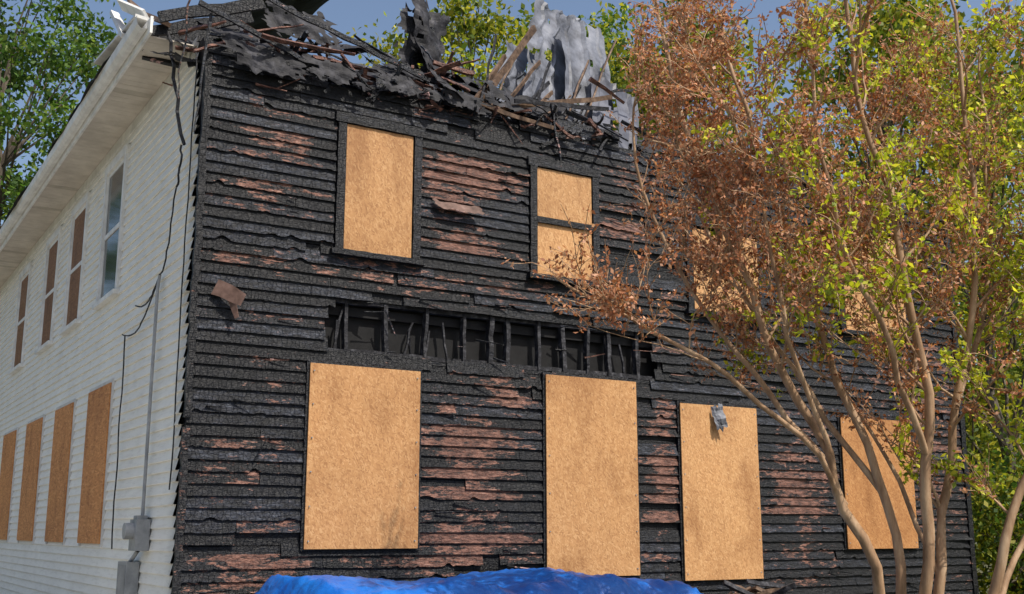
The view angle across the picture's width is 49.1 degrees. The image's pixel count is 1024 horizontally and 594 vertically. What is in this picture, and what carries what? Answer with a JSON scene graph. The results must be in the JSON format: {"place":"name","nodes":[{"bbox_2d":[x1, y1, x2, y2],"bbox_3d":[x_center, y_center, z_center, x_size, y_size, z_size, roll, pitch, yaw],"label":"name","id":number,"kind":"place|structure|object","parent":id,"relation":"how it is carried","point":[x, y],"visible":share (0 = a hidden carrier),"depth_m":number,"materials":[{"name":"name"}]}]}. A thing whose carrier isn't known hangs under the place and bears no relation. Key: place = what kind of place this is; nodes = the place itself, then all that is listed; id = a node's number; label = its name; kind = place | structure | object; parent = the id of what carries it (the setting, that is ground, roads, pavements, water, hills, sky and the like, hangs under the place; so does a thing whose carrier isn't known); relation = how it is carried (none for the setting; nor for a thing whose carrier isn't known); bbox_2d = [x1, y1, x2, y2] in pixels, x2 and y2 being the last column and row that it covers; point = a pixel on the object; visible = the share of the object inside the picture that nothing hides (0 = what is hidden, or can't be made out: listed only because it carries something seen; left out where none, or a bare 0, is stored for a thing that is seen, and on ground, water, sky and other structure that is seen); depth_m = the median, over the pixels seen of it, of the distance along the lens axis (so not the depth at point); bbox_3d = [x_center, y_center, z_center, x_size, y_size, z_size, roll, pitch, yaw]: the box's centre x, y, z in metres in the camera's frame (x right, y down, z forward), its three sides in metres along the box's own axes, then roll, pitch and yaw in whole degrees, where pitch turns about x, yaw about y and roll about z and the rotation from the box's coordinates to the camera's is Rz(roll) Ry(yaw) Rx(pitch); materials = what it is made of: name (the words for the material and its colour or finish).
{"place":"outdoors","nodes":[
{"label":"outdoors","id":0,"kind":"place"},
{"bbox_2d":[0,0,1023,443],"label":"sky","id":1,"kind":"structure","parent":0,"point":[347,14],"materials":[{"name":"blue"}]},
{"bbox_2d":[975,536,994,593],"bbox_3d":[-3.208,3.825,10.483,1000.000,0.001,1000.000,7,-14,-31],"label":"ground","id":2,"kind":"structure","parent":0,"point":[986,565],"depth_m":46.53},
{"bbox_2d":[4,163,30,204],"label":"oak tree","id":3,"kind":"object","parent":2,"relation":"on","point":[11,179],"visible":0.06,"depth_m":41.72,"materials":[{"name":"green plant"}]},
{"bbox_2d":[0,0,126,228],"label":"oak tree","id":4,"kind":"object","parent":2,"relation":"on","point":[12,55],"visible":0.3,"depth_m":33.99,"materials":[{"name":"green plant"}]},
{"bbox_2d":[346,0,551,92],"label":"maple tree","id":5,"kind":"object","parent":2,"relation":"on","point":[465,27],"visible":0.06,"depth_m":33.30,"materials":[{"name":"green plant"}]},
{"bbox_2d":[255,567,701,593],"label":"blue tarp","id":6,"kind":"object","parent":2,"relation":"on","point":[547,580],"visible":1,"depth_m":10.44,"materials":[{"name":"blue plastic"}]},
{"bbox_2d":[490,0,695,152],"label":"maple tree","id":7,"kind":"object","parent":2,"relation":"on","point":[607,26],"visible":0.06,"depth_m":39.51,"materials":[{"name":"green plant"}]},
{"bbox_2d":[592,0,820,161],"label":"maple tree","id":8,"kind":"object","parent":2,"relation":"on","point":[619,77],"visible":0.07,"depth_m":29.75,"materials":[{"name":"green plant"}]},
{"bbox_2d":[723,579,796,593],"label":"debris pile","id":9,"kind":"object","parent":2,"relation":"on","point":[777,588],"visible":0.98,"depth_m":13.20,"materials":[{"name":"black wood"}]},
{"bbox_2d":[501,0,1023,593],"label":"crape myrtle tree","id":10,"kind":"object","parent":2,"relation":"on","point":[831,250],"visible":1,"depth_m":9.10,"materials":[{"name":"green plant"}]},
{"bbox_2d":[747,0,1023,429],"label":"maple tree","id":11,"kind":"object","parent":2,"relation":"on","point":[884,19],"visible":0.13,"depth_m":28.78,"materials":[{"name":"green plant"}]},
{"bbox_2d":[765,0,1023,469],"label":"maple tree","id":12,"kind":"object","parent":2,"relation":"on","point":[861,151],"visible":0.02,"depth_m":36.10,"materials":[{"name":"green plant"}]},
{"bbox_2d":[882,46,1023,593],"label":"poplar tree","id":13,"kind":"object","parent":2,"relation":"on","point":[992,396],"visible":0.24,"depth_m":20.23,"materials":[{"name":"green plant"}]},
{"bbox_2d":[913,0,1023,469],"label":"maple tree","id":14,"kind":"object","parent":2,"relation":"on","point":[1015,64],"visible":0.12,"depth_m":25.07,"materials":[{"name":"green plant"}]},
{"bbox_2d":[960,327,1022,561],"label":"distant treeline","id":15,"kind":"object","parent":2,"relation":"on","point":[989,560],"visible":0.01,"depth_m":59.84,"materials":[{"name":"green plant"}]},
{"bbox_2d":[966,414,1023,593],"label":"shrub thicket","id":16,"kind":"object","parent":2,"relation":"on","point":[986,502],"visible":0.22,"depth_m":18.48,"materials":[{"name":"green plant"}]},
{"bbox_3d":[-2.235,5.664,20.024,11.760,0.300,15.470,7,-14,-31],"label":"foundation","id":17,"kind":"object","parent":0,"visible":0},
{"bbox_2d":[169,36,212,587],"bbox_3d":[-7.226,1.729,17.691,0.099,6.550,15.500,7,-14,-31],"label":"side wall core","id":18,"kind":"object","parent":17,"relation":"on","point":[182,420],"visible":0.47,"depth_m":11.50,"materials":[{"name":"brown wood"}]},
{"bbox_2d":[5,144,130,546],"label":"side window frames","id":19,"kind":"structure","parent":18,"relation":"attached to","point":[117,162],"depth_m":16.49,"materials":[{"name":"white wood"}]},
{"bbox_2d":[0,208,111,543],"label":"side window boards","id":20,"kind":"object","parent":19,"relation":"attached to","point":[93,472],"visible":0.91,"depth_m":16.54,"materials":[{"name":"brown wood"}]},
{"bbox_2d":[101,163,123,297],"bbox_3d":[-5.302,-0.878,14.917,0.006,1.720,0.950,7,-14,-31],"label":"side window glass","id":21,"kind":"object","parent":19,"relation":"attached to","point":[111,241],"visible":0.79,"depth_m":14.96,"materials":[{"name":"grey glass"}]},
{"bbox_2d":[0,36,199,593],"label":"white siding boards","id":22,"kind":"object","parent":18,"relation":"attached to","point":[81,360],"visible":0.81,"depth_m":13.60,"materials":[{"name":"white wood"}]},
{"bbox_2d":[116,274,160,593],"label":"electric meter","id":23,"kind":"object","parent":22,"relation":"attached to","point":[136,531],"visible":1,"depth_m":11.79,"materials":[{"name":"grey metal"}]},
{"bbox_2d":[187,83,951,593],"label":"sheathing","id":24,"kind":"object","parent":18,"relation":"attached to","point":[245,541],"visible":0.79,"depth_m":13.53,"materials":[{"name":"brown wood"}]},
{"bbox_2d":[171,53,978,593],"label":"charred trim","id":25,"kind":"structure","parent":18,"relation":"attached to","point":[417,135],"depth_m":12.72,"materials":[{"name":"brown wood"}]},
{"bbox_2d":[303,124,918,580],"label":"window boards","id":26,"kind":"object","parent":25,"relation":"attached to","point":[363,442],"depth_m":13.29,"materials":[{"name":"beige wood"}]},
{"bbox_2d":[307,370,916,574],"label":"board screws","id":27,"kind":"object","parent":26,"relation":"attached to","point":[550,493],"visible":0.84,"depth_m":13.57,"materials":[{"name":"grey metal"}]},
{"bbox_2d":[711,403,727,431],"bbox_3d":[2.683,1.558,14.476,0.226,0.386,0.061,4,-12,-18],"label":"torn foil","id":28,"kind":"object","parent":26,"relation":"attached to","point":[718,415],"visible":1,"depth_m":14.48,"materials":[{"name":"silver metal"}]},
{"bbox_2d":[180,40,973,593],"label":"charred clapboards","id":29,"kind":"object","parent":18,"relation":"attached to","point":[272,170],"visible":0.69,"depth_m":12.71,"materials":[{"name":"brown wood"}]},
{"bbox_2d":[211,280,245,318],"bbox_3d":[-2.874,0.022,11.364,0.349,0.397,0.083,2,-12,-9],"label":"loose board scrap","id":30,"kind":"object","parent":29,"relation":"attached to","point":[233,296],"visible":1,"depth_m":11.35,"materials":[{"name":"brown wood"}]},
{"bbox_2d":[433,198,484,214],"bbox_3d":[-0.613,-1.052,13.006,0.669,0.137,0.074,6,-13,-27],"label":"peeled strip","id":31,"kind":"object","parent":29,"relation":"attached to","point":[464,208],"visible":1,"depth_m":13.01,"materials":[{"name":"brown wood"}]},
{"bbox_2d":[188,304,941,570],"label":"walls","id":32,"kind":"structure","parent":17,"relation":"on","point":[364,330],"depth_m":13.09,"materials":[{"name":"black wood"}]},
{"bbox_2d":[6,0,328,219],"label":"roof deck","id":33,"kind":"structure","parent":32,"relation":"on","point":[311,7],"depth_m":15.52,"materials":[{"name":"black wood"}]},
{"bbox_2d":[0,16,191,294],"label":"eave fascia","id":34,"kind":"structure","parent":33,"relation":"attached to","point":[134,39],"depth_m":14.91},
{"bbox_2d":[0,36,192,287],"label":"soffit","id":35,"kind":"structure","parent":34,"relation":"attached to","point":[136,88],"depth_m":15.40,"materials":[{"name":"paint"}]},
{"bbox_2d":[94,0,171,65],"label":"torn cornice","id":36,"kind":"structure","parent":33,"relation":"attached to","point":[131,7],"depth_m":12.95,"materials":[{"name":"white wood"}]},
{"bbox_2d":[150,0,822,185],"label":"charred shingles","id":37,"kind":"object","parent":33,"relation":"on","point":[418,25],"visible":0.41,"depth_m":13.03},
{"bbox_2d":[474,25,616,129],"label":"broken rafters","id":38,"kind":"object","parent":37,"relation":"on","point":[495,76],"visible":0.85,"depth_m":14.14,"materials":[{"name":"black wood"}]},
{"bbox_2d":[328,298,655,383],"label":"exposed studs","id":39,"kind":"object","parent":32,"relation":"attached to","point":[490,320],"visible":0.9,"depth_m":13.11,"materials":[{"name":"black wood"}]},
{"bbox_2d":[142,0,883,190],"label":"roof wreckage","id":40,"kind":"object","parent":32,"relation":"on","point":[233,13],"visible":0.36,"depth_m":12.61,"materials":[{"name":"brown wood"}]},
{"bbox_2d":[111,31,196,548],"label":"dangling cables","id":41,"kind":"object","parent":40,"relation":"hanging from","point":[177,107],"visible":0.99,"depth_m":11.94,"materials":[{"name":"black rubber"}]},
{"bbox_2d":[480,0,638,149],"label":"fallen roof panels","id":42,"kind":"object","parent":32,"relation":"on","point":[568,42],"visible":0.58,"depth_m":15.22,"materials":[{"name":"grey metal"}]}
]}

